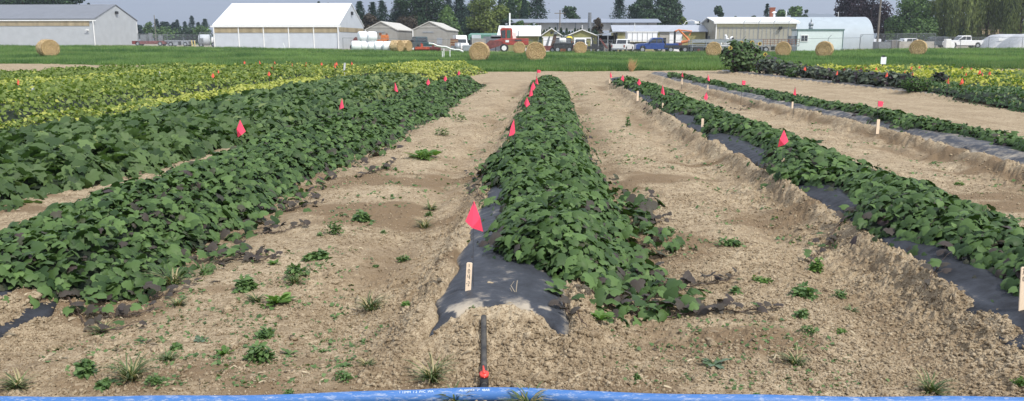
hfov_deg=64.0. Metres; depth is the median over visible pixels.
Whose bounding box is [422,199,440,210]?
grass tuft
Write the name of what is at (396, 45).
straw bale
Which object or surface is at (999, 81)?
bean row
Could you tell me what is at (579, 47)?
straw bale
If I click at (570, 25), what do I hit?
warehouse
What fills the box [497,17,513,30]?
broadleaf tree
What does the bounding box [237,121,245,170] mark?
marker flag
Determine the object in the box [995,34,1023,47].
hoop house
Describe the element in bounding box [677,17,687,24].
broadleaf tree
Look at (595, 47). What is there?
utility trailer
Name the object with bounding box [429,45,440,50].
red harrow
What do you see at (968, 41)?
pickup truck
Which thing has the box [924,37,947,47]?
parked car
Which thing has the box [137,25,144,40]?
broadleaf tree
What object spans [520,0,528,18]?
cedar tree
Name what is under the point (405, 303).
broadleaf weed
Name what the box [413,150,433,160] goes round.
leafy weed
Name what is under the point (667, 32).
shed
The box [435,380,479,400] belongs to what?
grass tuft
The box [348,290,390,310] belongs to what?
grass tuft
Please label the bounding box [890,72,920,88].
pepper bush
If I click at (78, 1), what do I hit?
broadleaf tree
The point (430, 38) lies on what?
side door
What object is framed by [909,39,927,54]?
straw bale
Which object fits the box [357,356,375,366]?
grass tuft
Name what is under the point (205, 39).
silver tanker
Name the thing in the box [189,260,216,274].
grass tuft
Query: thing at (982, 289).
plastic mulch
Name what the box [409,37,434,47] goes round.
pickup truck
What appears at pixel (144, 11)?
sky
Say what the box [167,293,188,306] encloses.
grass tuft
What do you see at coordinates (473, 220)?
marker flag
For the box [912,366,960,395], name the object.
grass tuft
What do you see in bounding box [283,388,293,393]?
leafy weed
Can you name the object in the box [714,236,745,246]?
leafy weed
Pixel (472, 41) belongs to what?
grey wagon
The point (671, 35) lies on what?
sliding door
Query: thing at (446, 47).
irrigation pipe
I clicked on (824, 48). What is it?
straw bale
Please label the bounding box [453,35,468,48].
van
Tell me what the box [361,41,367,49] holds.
wrapped bale
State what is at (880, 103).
marker flag
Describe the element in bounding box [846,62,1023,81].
bean row
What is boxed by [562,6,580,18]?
broadleaf tree
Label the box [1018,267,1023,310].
label stake
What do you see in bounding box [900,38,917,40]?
parked car
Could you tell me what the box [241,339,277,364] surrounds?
leafy weed
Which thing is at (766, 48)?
railed wagon
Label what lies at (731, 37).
pump fittings
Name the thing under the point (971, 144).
plastic mulch
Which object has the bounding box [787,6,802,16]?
broadleaf tree
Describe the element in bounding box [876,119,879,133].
label stake
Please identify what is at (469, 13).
broadleaf tree
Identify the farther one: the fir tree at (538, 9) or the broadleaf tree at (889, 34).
the fir tree at (538, 9)
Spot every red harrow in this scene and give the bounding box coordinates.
[414,44,429,50]
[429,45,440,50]
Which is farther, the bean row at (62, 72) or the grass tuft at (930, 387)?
the bean row at (62, 72)
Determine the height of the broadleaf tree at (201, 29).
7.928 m
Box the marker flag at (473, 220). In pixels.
[466,202,482,231]
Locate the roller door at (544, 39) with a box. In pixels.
[543,38,552,45]
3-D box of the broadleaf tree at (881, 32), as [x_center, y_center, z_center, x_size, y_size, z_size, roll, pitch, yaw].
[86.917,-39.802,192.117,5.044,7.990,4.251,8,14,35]
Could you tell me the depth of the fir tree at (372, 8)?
209.03 m
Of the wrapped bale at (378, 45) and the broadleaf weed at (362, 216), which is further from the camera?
the wrapped bale at (378, 45)
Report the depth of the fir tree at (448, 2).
228.03 m
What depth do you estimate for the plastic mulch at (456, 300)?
4.96 m
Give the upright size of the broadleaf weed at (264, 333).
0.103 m
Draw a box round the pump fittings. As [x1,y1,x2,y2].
[719,35,733,45]
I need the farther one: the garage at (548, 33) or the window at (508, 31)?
the garage at (548, 33)
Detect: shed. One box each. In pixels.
[364,21,412,40]
[412,21,458,50]
[468,33,499,49]
[609,25,707,50]
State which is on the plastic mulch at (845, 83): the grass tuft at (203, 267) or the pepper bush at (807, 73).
the pepper bush at (807, 73)
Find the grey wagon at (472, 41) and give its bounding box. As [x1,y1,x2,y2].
[470,35,485,44]
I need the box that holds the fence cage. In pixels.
[860,33,935,46]
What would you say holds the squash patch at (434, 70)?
on the ground at (658, 135)
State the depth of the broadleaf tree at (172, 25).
327.14 m
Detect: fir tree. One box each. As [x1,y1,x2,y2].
[153,19,159,40]
[174,19,179,31]
[188,15,197,38]
[201,19,213,36]
[355,1,365,23]
[368,2,381,22]
[374,0,391,21]
[386,0,409,21]
[443,0,453,9]
[451,0,469,42]
[528,0,550,18]
[609,0,627,18]
[763,3,768,16]
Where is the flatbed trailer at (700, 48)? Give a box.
[689,39,762,51]
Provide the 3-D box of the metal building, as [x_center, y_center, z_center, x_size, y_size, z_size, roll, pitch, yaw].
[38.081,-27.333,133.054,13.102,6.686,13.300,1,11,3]
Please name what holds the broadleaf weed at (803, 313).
on the ground at (658, 135)
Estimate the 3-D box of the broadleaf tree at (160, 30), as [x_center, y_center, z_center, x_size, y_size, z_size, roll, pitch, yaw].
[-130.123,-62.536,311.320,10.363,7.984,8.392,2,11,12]
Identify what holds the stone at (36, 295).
on the ground at (658, 135)
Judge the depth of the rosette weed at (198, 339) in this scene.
4.62 m
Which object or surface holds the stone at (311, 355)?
on the ground at (658, 135)
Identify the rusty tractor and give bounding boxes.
[377,33,388,41]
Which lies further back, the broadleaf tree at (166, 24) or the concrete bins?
the broadleaf tree at (166, 24)
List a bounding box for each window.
[501,30,505,37]
[507,30,510,37]
[800,35,807,41]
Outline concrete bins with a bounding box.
[873,40,933,48]
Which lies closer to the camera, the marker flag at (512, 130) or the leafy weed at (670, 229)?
the leafy weed at (670, 229)
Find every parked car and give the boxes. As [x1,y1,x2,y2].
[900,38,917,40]
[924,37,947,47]
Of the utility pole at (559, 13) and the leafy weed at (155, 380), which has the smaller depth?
the leafy weed at (155, 380)
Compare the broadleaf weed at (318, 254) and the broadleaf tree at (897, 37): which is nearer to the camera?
the broadleaf weed at (318, 254)
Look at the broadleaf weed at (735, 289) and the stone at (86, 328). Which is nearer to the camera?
the stone at (86, 328)
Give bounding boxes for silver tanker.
[198,34,213,46]
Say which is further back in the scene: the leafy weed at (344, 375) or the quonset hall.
the quonset hall
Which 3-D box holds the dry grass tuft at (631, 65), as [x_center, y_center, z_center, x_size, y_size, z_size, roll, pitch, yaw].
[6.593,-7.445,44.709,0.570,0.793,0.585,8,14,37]
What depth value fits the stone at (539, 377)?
4.04 m
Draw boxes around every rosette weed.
[194,335,208,342]
[280,348,298,356]
[333,362,351,368]
[702,358,728,368]
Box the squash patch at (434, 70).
[341,59,487,80]
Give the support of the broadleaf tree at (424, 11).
on the ground at (658, 135)
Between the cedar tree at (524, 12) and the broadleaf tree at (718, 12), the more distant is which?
the broadleaf tree at (718, 12)
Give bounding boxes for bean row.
[0,61,211,80]
[0,61,328,125]
[0,64,280,98]
[281,63,371,78]
[800,63,1023,88]
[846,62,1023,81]
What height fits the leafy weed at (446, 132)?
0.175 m
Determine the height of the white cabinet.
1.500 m
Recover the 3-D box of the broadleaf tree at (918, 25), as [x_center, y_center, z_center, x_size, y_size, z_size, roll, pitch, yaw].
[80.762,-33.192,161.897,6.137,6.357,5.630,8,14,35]
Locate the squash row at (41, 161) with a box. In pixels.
[0,72,432,211]
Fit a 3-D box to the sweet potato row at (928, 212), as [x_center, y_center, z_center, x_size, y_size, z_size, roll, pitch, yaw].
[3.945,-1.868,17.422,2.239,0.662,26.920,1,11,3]
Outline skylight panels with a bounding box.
[743,19,791,50]
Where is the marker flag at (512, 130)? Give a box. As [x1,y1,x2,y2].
[509,119,514,155]
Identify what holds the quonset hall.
on the ground at (658, 135)
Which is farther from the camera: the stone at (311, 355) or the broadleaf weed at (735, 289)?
the broadleaf weed at (735, 289)
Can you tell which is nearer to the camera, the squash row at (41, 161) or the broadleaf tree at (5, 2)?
the squash row at (41, 161)
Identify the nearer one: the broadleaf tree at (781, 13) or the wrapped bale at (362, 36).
the wrapped bale at (362, 36)
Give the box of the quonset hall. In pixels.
[790,17,873,48]
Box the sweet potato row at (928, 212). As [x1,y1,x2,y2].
[611,75,1023,301]
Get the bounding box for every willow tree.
[924,0,987,39]
[959,0,1017,39]
[987,0,1023,34]
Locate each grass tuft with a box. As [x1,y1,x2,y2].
[0,367,39,392]
[83,318,114,335]
[97,353,166,383]
[140,258,201,285]
[155,346,181,361]
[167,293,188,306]
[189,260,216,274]
[244,291,264,302]
[284,274,304,284]
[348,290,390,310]
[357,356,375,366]
[403,351,459,383]
[412,217,432,228]
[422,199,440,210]
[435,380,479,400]
[499,381,554,400]
[627,59,637,70]
[776,344,814,365]
[845,304,862,312]
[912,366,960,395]
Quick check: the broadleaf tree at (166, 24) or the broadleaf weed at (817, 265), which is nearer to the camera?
the broadleaf weed at (817, 265)
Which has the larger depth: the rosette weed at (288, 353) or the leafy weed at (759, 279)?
the leafy weed at (759, 279)
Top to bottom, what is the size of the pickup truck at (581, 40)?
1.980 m
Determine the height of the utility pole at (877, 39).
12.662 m
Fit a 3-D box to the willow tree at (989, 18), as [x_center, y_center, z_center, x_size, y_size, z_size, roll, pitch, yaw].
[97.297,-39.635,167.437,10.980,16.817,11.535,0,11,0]
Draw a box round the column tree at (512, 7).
[506,0,517,25]
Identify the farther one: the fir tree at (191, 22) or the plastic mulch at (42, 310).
the fir tree at (191, 22)
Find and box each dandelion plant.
[214,345,234,355]
[262,292,295,305]
[267,259,278,264]
[404,149,441,157]
[590,310,614,320]
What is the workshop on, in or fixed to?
on the ground at (658, 135)
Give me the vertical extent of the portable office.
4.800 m
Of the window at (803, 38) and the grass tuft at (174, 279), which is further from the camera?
the window at (803, 38)
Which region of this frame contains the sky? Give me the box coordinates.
[74,0,1020,40]
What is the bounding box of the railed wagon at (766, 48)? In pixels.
[759,39,799,51]
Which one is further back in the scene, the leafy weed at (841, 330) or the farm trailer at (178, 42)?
the farm trailer at (178, 42)
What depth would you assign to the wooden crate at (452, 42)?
123.22 m
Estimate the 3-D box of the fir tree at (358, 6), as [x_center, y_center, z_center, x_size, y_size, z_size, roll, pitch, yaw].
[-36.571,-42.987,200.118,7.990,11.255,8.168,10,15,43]
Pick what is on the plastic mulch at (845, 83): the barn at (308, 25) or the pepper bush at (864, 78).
the pepper bush at (864, 78)
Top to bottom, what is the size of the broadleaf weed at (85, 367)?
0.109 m
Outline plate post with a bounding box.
[880,55,886,66]
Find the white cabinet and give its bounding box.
[943,39,950,47]
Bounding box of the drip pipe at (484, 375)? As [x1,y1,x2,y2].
[479,315,488,386]
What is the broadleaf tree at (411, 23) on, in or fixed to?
on the ground at (658, 135)
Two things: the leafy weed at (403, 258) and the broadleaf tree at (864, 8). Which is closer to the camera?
the leafy weed at (403, 258)
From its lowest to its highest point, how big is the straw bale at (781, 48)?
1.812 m
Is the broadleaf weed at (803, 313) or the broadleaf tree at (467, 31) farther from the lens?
the broadleaf tree at (467, 31)
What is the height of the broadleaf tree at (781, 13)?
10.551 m
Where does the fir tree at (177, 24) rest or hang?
on the ground at (658, 135)
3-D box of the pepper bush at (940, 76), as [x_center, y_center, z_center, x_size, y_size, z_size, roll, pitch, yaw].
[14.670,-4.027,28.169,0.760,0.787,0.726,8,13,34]
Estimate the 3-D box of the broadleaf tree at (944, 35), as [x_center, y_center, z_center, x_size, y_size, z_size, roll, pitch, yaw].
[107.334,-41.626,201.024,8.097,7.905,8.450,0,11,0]
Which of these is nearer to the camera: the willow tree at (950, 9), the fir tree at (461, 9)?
the willow tree at (950, 9)
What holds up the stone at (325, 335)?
on the ground at (658, 135)
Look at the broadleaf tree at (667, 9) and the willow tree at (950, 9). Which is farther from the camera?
the broadleaf tree at (667, 9)
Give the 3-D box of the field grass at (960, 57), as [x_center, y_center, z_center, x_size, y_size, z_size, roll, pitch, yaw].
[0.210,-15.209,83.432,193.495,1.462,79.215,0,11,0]
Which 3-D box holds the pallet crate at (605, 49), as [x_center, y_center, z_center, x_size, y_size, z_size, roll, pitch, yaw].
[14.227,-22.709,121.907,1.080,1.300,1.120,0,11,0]
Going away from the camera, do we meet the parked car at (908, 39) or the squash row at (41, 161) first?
the squash row at (41, 161)
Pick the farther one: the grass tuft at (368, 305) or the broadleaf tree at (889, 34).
the broadleaf tree at (889, 34)
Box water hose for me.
[0,387,1023,400]
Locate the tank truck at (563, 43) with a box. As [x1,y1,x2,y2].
[553,35,573,51]
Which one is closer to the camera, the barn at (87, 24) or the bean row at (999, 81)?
the bean row at (999, 81)
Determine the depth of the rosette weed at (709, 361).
4.27 m
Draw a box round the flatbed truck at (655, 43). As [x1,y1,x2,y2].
[634,29,695,51]
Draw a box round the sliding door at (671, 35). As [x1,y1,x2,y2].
[669,32,681,50]
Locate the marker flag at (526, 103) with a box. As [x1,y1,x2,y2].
[524,97,529,126]
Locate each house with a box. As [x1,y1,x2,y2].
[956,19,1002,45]
[974,34,1016,47]
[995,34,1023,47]
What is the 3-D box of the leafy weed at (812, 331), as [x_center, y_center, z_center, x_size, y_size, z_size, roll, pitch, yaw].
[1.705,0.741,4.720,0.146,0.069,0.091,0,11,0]
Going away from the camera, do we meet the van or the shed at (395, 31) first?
the van
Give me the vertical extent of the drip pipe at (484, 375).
0.198 m
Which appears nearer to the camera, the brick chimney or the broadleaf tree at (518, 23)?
the broadleaf tree at (518, 23)
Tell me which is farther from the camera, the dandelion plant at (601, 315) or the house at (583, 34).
the house at (583, 34)
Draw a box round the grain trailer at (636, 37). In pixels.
[625,31,661,51]
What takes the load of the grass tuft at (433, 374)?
on the ground at (658, 135)
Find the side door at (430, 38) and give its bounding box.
[427,36,436,46]
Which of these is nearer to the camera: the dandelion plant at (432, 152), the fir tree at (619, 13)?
the dandelion plant at (432, 152)
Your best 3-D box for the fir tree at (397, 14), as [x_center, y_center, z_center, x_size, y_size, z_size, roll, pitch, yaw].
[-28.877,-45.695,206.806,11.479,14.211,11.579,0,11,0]
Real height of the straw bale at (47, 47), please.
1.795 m
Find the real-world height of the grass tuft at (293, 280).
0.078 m
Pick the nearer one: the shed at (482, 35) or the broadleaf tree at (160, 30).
the shed at (482, 35)
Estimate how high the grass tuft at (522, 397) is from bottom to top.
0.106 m
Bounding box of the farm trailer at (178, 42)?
[165,40,195,45]
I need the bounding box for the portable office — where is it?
[788,18,844,51]
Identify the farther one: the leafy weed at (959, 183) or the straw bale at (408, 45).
the straw bale at (408, 45)
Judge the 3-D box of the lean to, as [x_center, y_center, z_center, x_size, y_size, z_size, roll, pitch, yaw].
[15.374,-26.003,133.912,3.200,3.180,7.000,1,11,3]
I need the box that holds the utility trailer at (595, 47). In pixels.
[587,36,606,51]
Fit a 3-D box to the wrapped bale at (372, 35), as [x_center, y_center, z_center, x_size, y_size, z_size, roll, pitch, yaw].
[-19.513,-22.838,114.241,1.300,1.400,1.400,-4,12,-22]
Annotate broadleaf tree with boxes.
[0,0,20,4]
[11,0,48,4]
[45,0,79,3]
[59,0,84,3]
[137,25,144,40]
[142,22,154,38]
[153,25,179,40]
[159,21,169,29]
[168,22,175,29]
[173,25,194,42]
[192,24,210,43]
[362,13,379,30]
[394,0,446,25]
[396,14,417,28]
[457,4,475,27]
[461,16,482,44]
[465,0,509,32]
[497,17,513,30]
[501,0,515,11]
[511,0,531,18]
[513,20,524,25]
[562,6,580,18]
[591,17,603,35]
[625,0,653,18]
[637,0,684,24]
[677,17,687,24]
[714,6,723,16]
[775,9,787,16]
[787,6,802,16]
[833,0,894,30]
[873,16,892,41]
[884,0,936,37]
[884,28,894,39]
[892,16,909,39]
[903,16,938,40]
[931,21,965,39]
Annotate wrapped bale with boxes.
[351,41,360,49]
[357,31,367,40]
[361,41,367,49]
[367,31,376,40]
[368,41,374,50]
[374,41,382,49]
[383,41,390,50]
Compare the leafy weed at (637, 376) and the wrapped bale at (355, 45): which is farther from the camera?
the wrapped bale at (355, 45)
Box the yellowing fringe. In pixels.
[0,75,323,129]
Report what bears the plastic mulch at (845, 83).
on the ground at (658, 135)
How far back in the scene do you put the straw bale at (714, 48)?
83.97 m
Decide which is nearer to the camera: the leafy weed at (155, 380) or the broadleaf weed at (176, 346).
the leafy weed at (155, 380)
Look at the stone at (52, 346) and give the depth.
4.57 m
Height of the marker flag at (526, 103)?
0.680 m
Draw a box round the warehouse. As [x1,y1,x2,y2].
[510,19,660,43]
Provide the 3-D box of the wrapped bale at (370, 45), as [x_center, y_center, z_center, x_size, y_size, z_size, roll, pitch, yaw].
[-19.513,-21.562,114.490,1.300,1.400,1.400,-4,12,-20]
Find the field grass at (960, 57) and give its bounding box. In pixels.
[0,44,1023,71]
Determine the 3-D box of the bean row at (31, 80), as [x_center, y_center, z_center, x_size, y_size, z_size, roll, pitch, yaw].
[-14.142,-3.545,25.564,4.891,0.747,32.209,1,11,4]
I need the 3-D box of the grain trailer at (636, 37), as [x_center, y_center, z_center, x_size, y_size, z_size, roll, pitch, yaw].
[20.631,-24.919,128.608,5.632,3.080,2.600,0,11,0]
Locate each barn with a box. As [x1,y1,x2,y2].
[0,4,138,45]
[210,3,363,48]
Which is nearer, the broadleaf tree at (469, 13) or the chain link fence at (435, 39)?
the chain link fence at (435, 39)
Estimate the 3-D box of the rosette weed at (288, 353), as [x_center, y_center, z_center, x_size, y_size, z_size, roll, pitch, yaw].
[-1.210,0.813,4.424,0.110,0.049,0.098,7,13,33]
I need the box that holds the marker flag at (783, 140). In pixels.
[778,130,787,186]
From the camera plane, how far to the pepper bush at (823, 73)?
33.16 m
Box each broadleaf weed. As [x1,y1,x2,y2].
[73,358,97,379]
[94,377,111,392]
[169,342,183,350]
[231,273,259,292]
[253,327,274,339]
[300,248,332,261]
[352,209,376,222]
[401,301,410,306]
[625,115,630,126]
[729,285,742,294]
[791,308,808,318]
[807,256,823,272]
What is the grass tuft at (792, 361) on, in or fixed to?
on the ground at (658, 135)
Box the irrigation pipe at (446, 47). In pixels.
[429,43,462,51]
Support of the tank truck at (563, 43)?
on the ground at (658, 135)
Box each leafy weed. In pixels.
[141,372,167,388]
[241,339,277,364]
[280,262,310,277]
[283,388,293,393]
[318,218,343,234]
[333,370,353,382]
[396,254,411,261]
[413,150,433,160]
[435,127,454,134]
[450,111,466,120]
[633,372,640,379]
[664,226,675,232]
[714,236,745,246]
[752,275,773,283]
[787,281,821,300]
[797,325,817,336]
[828,289,847,298]
[831,328,847,334]
[954,180,964,185]
[1009,376,1023,386]
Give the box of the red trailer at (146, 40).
[132,33,167,45]
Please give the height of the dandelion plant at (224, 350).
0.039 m
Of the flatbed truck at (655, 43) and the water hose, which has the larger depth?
the flatbed truck at (655, 43)
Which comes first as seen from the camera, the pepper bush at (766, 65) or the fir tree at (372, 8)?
the pepper bush at (766, 65)
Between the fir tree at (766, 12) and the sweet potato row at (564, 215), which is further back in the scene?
the fir tree at (766, 12)
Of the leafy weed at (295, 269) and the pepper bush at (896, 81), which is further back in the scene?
the pepper bush at (896, 81)
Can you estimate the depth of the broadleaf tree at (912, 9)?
166.23 m
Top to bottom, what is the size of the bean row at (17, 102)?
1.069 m
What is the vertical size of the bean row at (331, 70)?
0.754 m
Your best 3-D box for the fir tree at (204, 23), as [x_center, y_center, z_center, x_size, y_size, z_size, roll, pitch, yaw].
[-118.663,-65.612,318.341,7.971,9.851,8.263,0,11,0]
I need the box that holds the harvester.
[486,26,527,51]
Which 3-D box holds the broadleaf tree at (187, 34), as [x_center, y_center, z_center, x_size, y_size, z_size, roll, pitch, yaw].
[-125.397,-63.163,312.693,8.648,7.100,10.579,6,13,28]
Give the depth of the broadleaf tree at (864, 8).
182.66 m
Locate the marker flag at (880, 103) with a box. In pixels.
[875,101,882,132]
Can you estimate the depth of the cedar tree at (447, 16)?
186.22 m
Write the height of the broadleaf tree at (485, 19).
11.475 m
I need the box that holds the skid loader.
[544,32,556,51]
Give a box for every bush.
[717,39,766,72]
[749,55,783,73]
[770,61,802,75]
[793,64,820,77]
[812,67,835,79]
[831,68,859,82]
[850,69,880,84]
[869,70,899,86]
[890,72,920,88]
[928,72,949,84]
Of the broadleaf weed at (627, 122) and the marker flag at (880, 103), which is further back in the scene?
the broadleaf weed at (627, 122)
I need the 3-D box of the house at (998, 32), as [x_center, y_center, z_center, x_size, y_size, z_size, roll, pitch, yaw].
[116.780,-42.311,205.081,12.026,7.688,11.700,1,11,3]
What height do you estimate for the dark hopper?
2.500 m
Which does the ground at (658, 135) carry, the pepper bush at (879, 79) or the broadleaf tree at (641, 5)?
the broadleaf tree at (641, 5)
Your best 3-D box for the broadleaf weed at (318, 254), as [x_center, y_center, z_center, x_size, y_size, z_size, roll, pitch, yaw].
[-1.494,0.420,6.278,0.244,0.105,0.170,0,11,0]
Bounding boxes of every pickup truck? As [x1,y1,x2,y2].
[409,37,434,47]
[573,39,588,51]
[611,39,633,51]
[942,36,983,47]
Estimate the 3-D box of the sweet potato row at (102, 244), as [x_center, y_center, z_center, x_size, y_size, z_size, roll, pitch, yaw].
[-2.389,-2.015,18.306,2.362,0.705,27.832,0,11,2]
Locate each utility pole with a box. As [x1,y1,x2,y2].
[555,10,564,30]
[876,0,881,41]
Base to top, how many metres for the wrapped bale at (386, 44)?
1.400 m
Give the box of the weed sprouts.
[39,88,1023,392]
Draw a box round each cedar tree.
[436,4,463,34]
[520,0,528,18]
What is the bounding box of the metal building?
[700,10,799,50]
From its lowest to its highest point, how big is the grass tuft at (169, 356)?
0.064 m
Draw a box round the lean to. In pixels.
[596,31,617,50]
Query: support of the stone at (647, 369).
on the ground at (658, 135)
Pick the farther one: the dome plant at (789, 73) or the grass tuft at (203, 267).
the dome plant at (789, 73)
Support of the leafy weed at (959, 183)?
on the ground at (658, 135)
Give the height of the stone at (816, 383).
0.045 m
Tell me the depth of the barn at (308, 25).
137.29 m
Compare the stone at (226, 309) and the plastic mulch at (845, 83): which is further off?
the plastic mulch at (845, 83)
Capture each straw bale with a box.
[36,39,59,56]
[389,40,404,51]
[401,40,412,50]
[469,42,490,59]
[512,42,525,53]
[525,42,545,59]
[573,42,586,52]
[706,41,721,55]
[775,42,791,55]
[815,41,834,56]
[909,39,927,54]
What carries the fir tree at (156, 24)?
on the ground at (658, 135)
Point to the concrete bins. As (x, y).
(888, 44)
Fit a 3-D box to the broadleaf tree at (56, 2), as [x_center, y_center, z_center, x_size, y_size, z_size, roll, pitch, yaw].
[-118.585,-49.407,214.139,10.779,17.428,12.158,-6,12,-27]
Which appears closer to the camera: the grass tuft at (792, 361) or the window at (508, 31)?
the grass tuft at (792, 361)
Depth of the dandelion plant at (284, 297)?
5.24 m
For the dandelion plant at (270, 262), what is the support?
on the ground at (658, 135)
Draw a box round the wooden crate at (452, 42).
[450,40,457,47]
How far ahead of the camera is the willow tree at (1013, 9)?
159.62 m
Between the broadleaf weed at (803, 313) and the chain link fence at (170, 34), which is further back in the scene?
the chain link fence at (170, 34)
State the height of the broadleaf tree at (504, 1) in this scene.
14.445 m
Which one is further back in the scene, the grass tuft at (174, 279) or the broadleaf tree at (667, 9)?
the broadleaf tree at (667, 9)
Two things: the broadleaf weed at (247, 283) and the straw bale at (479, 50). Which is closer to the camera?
the broadleaf weed at (247, 283)
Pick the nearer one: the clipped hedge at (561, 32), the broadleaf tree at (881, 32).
the clipped hedge at (561, 32)
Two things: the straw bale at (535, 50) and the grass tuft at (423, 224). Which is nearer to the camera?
the grass tuft at (423, 224)
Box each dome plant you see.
[784,67,799,76]
[898,75,933,91]
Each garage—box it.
[540,28,562,45]
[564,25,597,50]
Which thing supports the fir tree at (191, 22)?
on the ground at (658, 135)
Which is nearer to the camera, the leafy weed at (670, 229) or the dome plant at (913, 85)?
the leafy weed at (670, 229)
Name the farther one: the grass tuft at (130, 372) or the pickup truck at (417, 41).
the pickup truck at (417, 41)
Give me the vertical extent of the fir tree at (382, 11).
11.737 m
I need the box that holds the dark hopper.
[483,35,500,51]
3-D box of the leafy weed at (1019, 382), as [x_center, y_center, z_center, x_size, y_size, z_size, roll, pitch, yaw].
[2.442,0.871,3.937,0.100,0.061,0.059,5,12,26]
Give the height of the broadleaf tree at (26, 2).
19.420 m
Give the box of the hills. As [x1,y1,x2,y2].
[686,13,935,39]
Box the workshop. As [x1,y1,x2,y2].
[497,13,541,50]
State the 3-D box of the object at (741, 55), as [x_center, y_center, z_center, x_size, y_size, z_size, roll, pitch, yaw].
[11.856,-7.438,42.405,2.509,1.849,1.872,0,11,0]
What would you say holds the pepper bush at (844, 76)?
on the plastic mulch at (845, 83)
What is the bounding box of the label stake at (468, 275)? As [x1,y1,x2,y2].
[465,262,471,290]
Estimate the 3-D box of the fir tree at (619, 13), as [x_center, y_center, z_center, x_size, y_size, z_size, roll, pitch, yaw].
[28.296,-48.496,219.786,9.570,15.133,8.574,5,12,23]
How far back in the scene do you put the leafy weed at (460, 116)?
17.00 m
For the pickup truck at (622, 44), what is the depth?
119.80 m
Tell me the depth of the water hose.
3.75 m
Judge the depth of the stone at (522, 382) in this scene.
3.97 m
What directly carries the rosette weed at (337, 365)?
on the ground at (658, 135)
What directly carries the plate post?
on the ground at (658, 135)
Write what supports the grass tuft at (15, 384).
on the ground at (658, 135)
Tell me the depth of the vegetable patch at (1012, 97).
22.13 m
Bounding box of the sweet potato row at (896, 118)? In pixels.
[664,72,1023,151]
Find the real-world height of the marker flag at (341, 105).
0.679 m
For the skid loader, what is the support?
on the ground at (658, 135)
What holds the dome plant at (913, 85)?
on the ground at (658, 135)
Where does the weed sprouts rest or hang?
on the ground at (658, 135)
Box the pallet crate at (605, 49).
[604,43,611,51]
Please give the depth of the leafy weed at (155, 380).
3.98 m
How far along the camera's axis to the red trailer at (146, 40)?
146.56 m
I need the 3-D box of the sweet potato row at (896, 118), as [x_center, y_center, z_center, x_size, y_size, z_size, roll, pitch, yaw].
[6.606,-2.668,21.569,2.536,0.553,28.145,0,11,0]
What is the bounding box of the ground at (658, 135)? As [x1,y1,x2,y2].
[0,43,1023,396]
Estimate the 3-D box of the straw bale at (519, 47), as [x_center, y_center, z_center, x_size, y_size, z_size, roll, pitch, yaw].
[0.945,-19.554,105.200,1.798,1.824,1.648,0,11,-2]
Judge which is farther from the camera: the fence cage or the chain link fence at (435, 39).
the fence cage
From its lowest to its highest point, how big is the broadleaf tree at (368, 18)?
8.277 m
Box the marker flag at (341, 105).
[339,100,343,118]
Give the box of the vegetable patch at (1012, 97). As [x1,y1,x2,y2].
[920,79,1023,112]
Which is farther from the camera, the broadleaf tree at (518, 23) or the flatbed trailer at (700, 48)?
the broadleaf tree at (518, 23)
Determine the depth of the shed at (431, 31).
135.13 m
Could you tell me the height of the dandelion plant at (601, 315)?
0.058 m
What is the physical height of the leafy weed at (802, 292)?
0.136 m
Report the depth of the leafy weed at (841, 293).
5.52 m
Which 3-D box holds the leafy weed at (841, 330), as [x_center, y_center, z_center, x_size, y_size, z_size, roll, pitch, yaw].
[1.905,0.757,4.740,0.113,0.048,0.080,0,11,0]
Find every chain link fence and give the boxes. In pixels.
[137,31,200,45]
[377,38,458,39]
[690,35,862,48]
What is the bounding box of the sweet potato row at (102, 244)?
[0,75,485,331]
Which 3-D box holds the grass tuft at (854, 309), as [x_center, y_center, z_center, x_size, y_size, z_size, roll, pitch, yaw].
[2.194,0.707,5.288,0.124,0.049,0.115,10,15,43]
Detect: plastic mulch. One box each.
[0,290,56,337]
[429,185,568,336]
[611,77,1023,352]
[651,72,1023,163]
[722,70,955,96]
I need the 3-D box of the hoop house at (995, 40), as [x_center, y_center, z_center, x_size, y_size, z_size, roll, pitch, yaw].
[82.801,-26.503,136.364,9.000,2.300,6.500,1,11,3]
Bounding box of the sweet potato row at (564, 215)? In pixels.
[464,75,783,327]
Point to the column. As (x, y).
(589, 19)
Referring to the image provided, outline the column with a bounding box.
[588,12,590,31]
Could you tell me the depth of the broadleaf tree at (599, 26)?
153.95 m
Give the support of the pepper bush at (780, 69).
on the plastic mulch at (845, 83)
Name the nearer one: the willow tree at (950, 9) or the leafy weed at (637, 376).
the leafy weed at (637, 376)
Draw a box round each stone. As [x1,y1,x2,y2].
[26,291,42,299]
[47,341,59,351]
[83,325,93,331]
[221,306,233,313]
[307,353,316,357]
[320,333,328,339]
[512,379,527,386]
[532,371,550,383]
[641,365,651,373]
[811,380,821,387]
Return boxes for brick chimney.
[769,7,775,16]
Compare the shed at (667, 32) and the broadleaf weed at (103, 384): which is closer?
the broadleaf weed at (103, 384)
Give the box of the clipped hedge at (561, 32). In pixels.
[539,27,598,42]
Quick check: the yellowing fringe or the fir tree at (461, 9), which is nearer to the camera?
the yellowing fringe
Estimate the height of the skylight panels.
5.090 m

